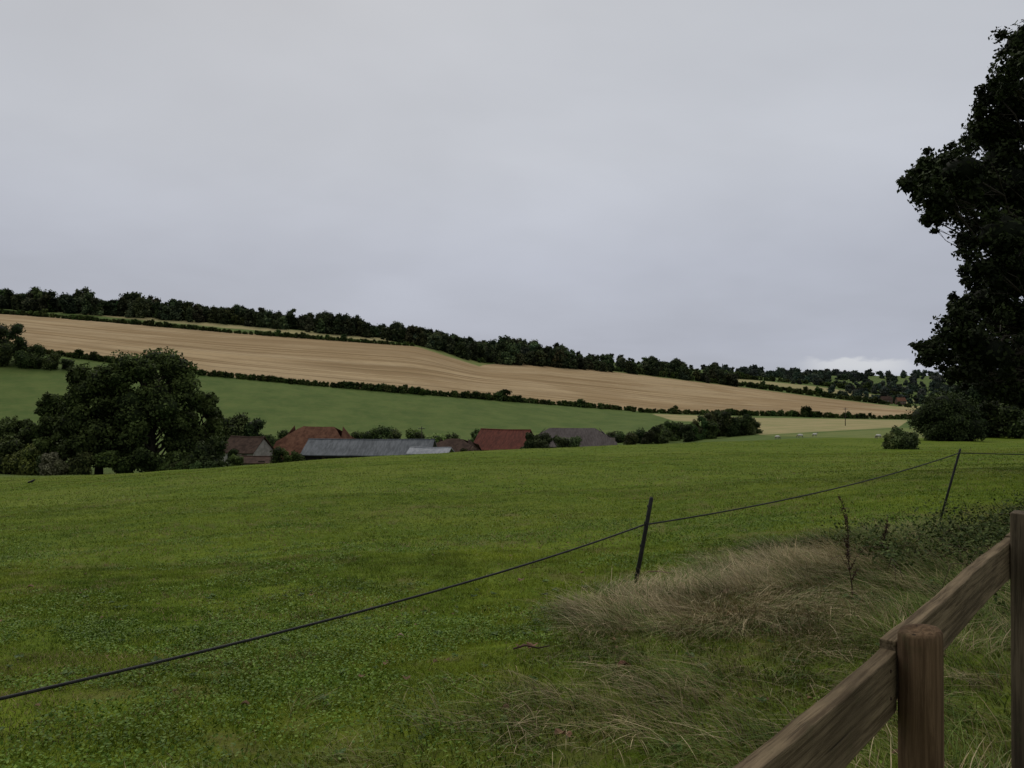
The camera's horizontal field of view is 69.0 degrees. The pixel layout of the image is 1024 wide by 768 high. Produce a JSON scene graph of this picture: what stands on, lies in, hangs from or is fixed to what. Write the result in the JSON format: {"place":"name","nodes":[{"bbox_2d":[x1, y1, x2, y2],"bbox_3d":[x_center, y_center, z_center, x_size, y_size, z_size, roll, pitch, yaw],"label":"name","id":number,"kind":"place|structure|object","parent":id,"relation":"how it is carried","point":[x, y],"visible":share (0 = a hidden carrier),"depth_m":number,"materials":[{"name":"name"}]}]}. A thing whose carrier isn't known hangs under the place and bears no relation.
{"place":"outdoors","nodes":[
{"label":"outdoors","id":0,"kind":"place"},
{"bbox_2d":[0,309,1023,767],"bbox_3d":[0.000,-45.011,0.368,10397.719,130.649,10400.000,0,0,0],"label":"ground","id":1,"kind":"structure","parent":0,"point":[276,407],"depth_m":22.90,"materials":[{"name":"green plant"}]},
{"bbox_2d":[0,415,39,460],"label":"broadleaf tree","id":2,"kind":"object","parent":1,"relation":"on","point":[21,430],"visible":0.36,"depth_m":102.37,"materials":[{"name":"green plant"}]},
{"bbox_2d":[0,322,74,370],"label":"slope woodland","id":3,"kind":"object","parent":1,"relation":"on","point":[30,357],"visible":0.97,"depth_m":304.66,"materials":[{"name":"green plant"}]},
{"bbox_2d":[31,391,71,462],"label":"broadleaf tree","id":4,"kind":"object","parent":1,"relation":"on","point":[48,406],"visible":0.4,"depth_m":94.68,"materials":[{"name":"green plant"}]},
{"bbox_2d":[39,452,68,475],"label":"flowering shrub","id":5,"kind":"object","parent":1,"relation":"on","point":[51,464],"visible":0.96,"depth_m":81.30,"materials":[{"name":"green plant"}]},
{"bbox_2d":[52,362,141,474],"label":"broadleaf tree","id":6,"kind":"object","parent":1,"relation":"on","point":[81,429],"visible":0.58,"depth_m":86.89,"materials":[{"name":"green plant"}]},
{"bbox_2d":[0,433,230,474],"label":"shrubbery","id":7,"kind":"object","parent":1,"relation":"on","point":[16,458],"visible":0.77,"depth_m":84.81,"materials":[{"name":"green plant"}]},
{"bbox_2d":[94,346,205,469],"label":"broadleaf tree","id":8,"kind":"object","parent":1,"relation":"on","point":[149,409],"visible":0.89,"depth_m":89.31,"materials":[{"name":"green plant"}]},
{"bbox_2d":[156,459,224,470],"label":"garden hedge","id":9,"kind":"object","parent":1,"relation":"on","point":[177,465],"visible":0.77,"depth_m":83.64,"materials":[{"name":"green plant"}]},
{"bbox_2d":[160,391,225,456],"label":"broadleaf tree","id":10,"kind":"object","parent":1,"relation":"on","point":[212,425],"visible":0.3,"depth_m":95.15,"materials":[{"name":"green plant"}]},
{"bbox_2d":[0,308,414,345],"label":"hedgerow","id":11,"kind":"object","parent":1,"relation":"on","point":[44,313],"visible":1,"depth_m":560.76,"materials":[{"name":"green plant"}]},
{"bbox_2d":[153,314,268,327],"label":"hedgerow","id":12,"kind":"object","parent":1,"relation":"on","point":[233,320],"visible":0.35,"depth_m":610.50,"materials":[{"name":"green plant"}]},
{"bbox_2d":[0,286,492,360],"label":"ridge woodland","id":13,"kind":"object","parent":1,"relation":"on","point":[84,301],"visible":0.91,"depth_m":615.28,"materials":[{"name":"green plant"}]},
{"bbox_2d":[222,435,273,460],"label":"farm cottage","id":14,"kind":"structure","parent":1,"relation":"on","point":[254,445],"depth_m":136.51,"materials":[{"name":"brown tile"}]},
{"bbox_2d":[239,455,282,464],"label":"stable block","id":15,"kind":"structure","parent":1,"relation":"on","point":[250,460],"depth_m":126.75,"materials":[{"name":"brown tile"}]},
{"bbox_2d":[273,425,355,458],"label":"tiled barn","id":16,"kind":"structure","parent":1,"relation":"on","point":[293,439],"depth_m":140.83,"materials":[{"name":"brown tile"}]},
{"bbox_2d":[4,338,632,410],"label":"hedgerow","id":17,"kind":"object","parent":1,"relation":"on","point":[500,395],"visible":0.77,"depth_m":350.70,"materials":[{"name":"green plant"}]},
{"bbox_2d":[224,445,469,466],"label":"farmyard shrubs","id":18,"kind":"object","parent":1,"relation":"on","point":[233,459],"visible":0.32,"depth_m":117.11,"materials":[{"name":"green plant"}]},
{"bbox_2d":[221,412,479,446],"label":"farm shrubs","id":19,"kind":"object","parent":1,"relation":"on","point":[233,426],"visible":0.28,"depth_m":195.54,"materials":[{"name":"green plant"}]},
{"bbox_2d":[300,438,436,460],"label":"long cattle shed","id":20,"kind":"structure","parent":1,"relation":"on","point":[317,448],"depth_m":121.75,"materials":[{"name":"grey metal"}]},
{"bbox_2d":[406,446,454,454],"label":"lean to shed","id":21,"kind":"object","parent":1,"relation":"on","point":[412,450],"visible":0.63,"depth_m":116.98,"materials":[{"name":"grey metal"}]},
{"bbox_2d":[436,438,481,451],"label":"cart shed","id":22,"kind":"structure","parent":1,"relation":"on","point":[456,445],"depth_m":148.71,"materials":[{"name":"tile"}]},
{"bbox_2d":[0,511,992,752],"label":"fallen leaves","id":23,"kind":"object","parent":1,"relation":"on","point":[559,731],"visible":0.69,"depth_m":5.43,"materials":[{"name":"brown plant"}]},
{"bbox_2d":[473,428,531,450],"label":"red roofed barn","id":24,"kind":"structure","parent":1,"relation":"on","point":[486,439],"depth_m":162.59,"materials":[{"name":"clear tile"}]},
{"bbox_2d":[0,561,1006,757],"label":"broadleaf weeds","id":25,"kind":"object","parent":1,"relation":"on","point":[374,667],"visible":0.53,"depth_m":5.39,"materials":[{"name":"green plant"}]},
{"bbox_2d":[0,438,1023,767],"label":"pasture grass","id":26,"kind":"structure","parent":1,"relation":"on","point":[110,580],"depth_m":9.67,"materials":[{"name":"green plant"}]},
{"bbox_2d":[513,644,549,649],"bbox_3d":[0.144,1.928,5.459,0.273,0.033,0.044,0,0,0],"label":"fallen twig","id":27,"kind":"object","parent":1,"relation":"on","point":[521,646],"visible":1,"depth_m":5.45,"materials":[{"name":"brown wood"}]},
{"bbox_2d":[520,432,582,448],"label":"farmyard bush","id":28,"kind":"object","parent":1,"relation":"on","point":[543,440],"visible":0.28,"depth_m":145.35,"materials":[{"name":"green plant"}]},
{"bbox_2d":[539,428,616,447],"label":"grey roofed barn","id":29,"kind":"structure","parent":1,"relation":"on","point":[592,437],"depth_m":173.24,"materials":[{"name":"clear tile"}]},
{"bbox_2d":[472,335,739,386],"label":"hillside woodland","id":30,"kind":"object","parent":1,"relation":"on","point":[507,350],"visible":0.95,"depth_m":714.70,"materials":[{"name":"green plant"}]},
{"bbox_2d":[633,497,652,586],"bbox_3d":[1.389,1.764,7.962,0.240,1.116,0.094,0,0,0],"label":"electric fence post","id":31,"kind":"object","parent":1,"relation":"in","point":[643,540],"visible":0.93,"depth_m":7.95,"materials":[{"name":"black plastic"}]},
{"bbox_2d":[606,409,763,444],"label":"field copse","id":32,"kind":"object","parent":1,"relation":"on","point":[714,424],"visible":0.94,"depth_m":212.77,"materials":[{"name":"green plant"}]},
{"bbox_2d":[477,355,916,407],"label":"hedgerow","id":33,"kind":"object","parent":1,"relation":"on","point":[696,377],"visible":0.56,"depth_m":805.16,"materials":[{"name":"green plant"}]},
{"bbox_2d":[632,405,915,418],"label":"hedgerow","id":34,"kind":"object","parent":1,"relation":"on","point":[806,412],"visible":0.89,"depth_m":453.02,"materials":[{"name":"green plant"}]},
{"bbox_2d":[742,381,894,403],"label":"hedgerow","id":35,"kind":"object","parent":1,"relation":"on","point":[817,389],"visible":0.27,"depth_m":843.00,"materials":[{"name":"green plant"}]},
{"bbox_2d":[724,370,916,398],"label":"hedgerow","id":36,"kind":"object","parent":1,"relation":"on","point":[741,375],"visible":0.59,"depth_m":1088.93,"materials":[{"name":"green plant"}]},
{"bbox_2d":[701,362,963,403],"bbox_3d":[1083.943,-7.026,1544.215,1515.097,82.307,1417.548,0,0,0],"label":"distant woodland","id":37,"kind":"object","parent":1,"relation":"on","point":[824,375],"visible":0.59,"depth_m":1310.63,"materials":[{"name":"green plant"}]},
{"bbox_2d":[837,494,860,604],"bbox_3d":[2.898,1.430,6.380,0.177,0.972,0.144,0,-1,-30],"label":"dock plant","id":38,"kind":"object","parent":1,"relation":"on","point":[846,523],"visible":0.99,"depth_m":6.38,"materials":[{"name":"brown plant"}]},
{"bbox_2d":[733,510,1023,767],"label":"wooden fence","id":39,"kind":"object","parent":1,"relation":"on","point":[842,723],"visible":1,"depth_m":1.74,"materials":[{"name":"brown wood"}]},
{"bbox_2d":[877,520,889,558],"bbox_3d":[4.276,1.799,8.581,0.164,0.528,0.138,0,0,0],"label":"dock plant","id":40,"kind":"object","parent":1,"relation":"on","point":[885,531],"visible":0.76,"depth_m":8.58,"materials":[{"name":"brown plant"}]},
{"bbox_2d":[895,398,905,404],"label":"walls","id":41,"kind":"structure","parent":1,"relation":"on","point":[897,401],"depth_m":822.37,"materials":[{"name":"brick"}]},
{"bbox_2d":[881,425,920,448],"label":"thorn bush","id":42,"kind":"object","parent":1,"relation":"on","point":[896,437],"visible":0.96,"depth_m":65.66,"materials":[{"name":"green plant"}]},
{"bbox_2d":[792,486,1023,613],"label":"bramble patch","id":43,"kind":"object","parent":1,"relation":"on","point":[977,540],"visible":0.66,"depth_m":8.57,"materials":[{"name":"green plant"}]},
{"bbox_2d":[905,388,988,440],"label":"round thorn tree","id":44,"kind":"object","parent":1,"relation":"on","point":[950,416],"visible":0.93,"depth_m":109.58,"materials":[{"name":"green plant"}]},
{"bbox_2d":[939,449,960,520],"bbox_3d":[7.367,1.773,12.561,0.403,1.368,0.058,0,0,5],"label":"electric fence post","id":45,"kind":"object","parent":1,"relation":"in","point":[952,477],"visible":0.92,"depth_m":12.56,"materials":[{"name":"black plastic"}]},
{"bbox_2d":[895,19,1023,417],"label":"oak tree","id":46,"kind":"object","parent":1,"relation":"on","point":[989,360],"visible":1,"depth_m":21.30,"materials":[{"name":"green plant"}]},
{"bbox_2d":[951,379,1023,438],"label":"field edge trees","id":47,"kind":"object","parent":1,"relation":"on","point":[1008,423],"visible":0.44,"depth_m":132.27,"materials":[{"name":"green plant"}]},
{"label":"walls","id":48,"kind":"object","parent":1,"relation":"on","visible":0},
{"bbox_2d":[881,396,892,399],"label":"roof front","id":49,"kind":"structure","parent":48,"relation":"on","point":[887,398],"depth_m":835.98,"materials":[{"name":"brown tile"}]},
{"bbox_2d":[0,453,1023,700],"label":"electric fence wire","id":50,"kind":"object","parent":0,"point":[396,601],"visible":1,"depth_m":4.95,"materials":[{"name":"black metal"}]},
{"bbox_2d":[0,0,1023,375],"label":"sky","id":51,"kind":"structure","parent":0,"point":[697,183],"materials":[{"name":"grey"}]},
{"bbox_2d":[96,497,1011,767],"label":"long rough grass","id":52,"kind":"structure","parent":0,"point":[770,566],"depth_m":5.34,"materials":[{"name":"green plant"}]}
]}

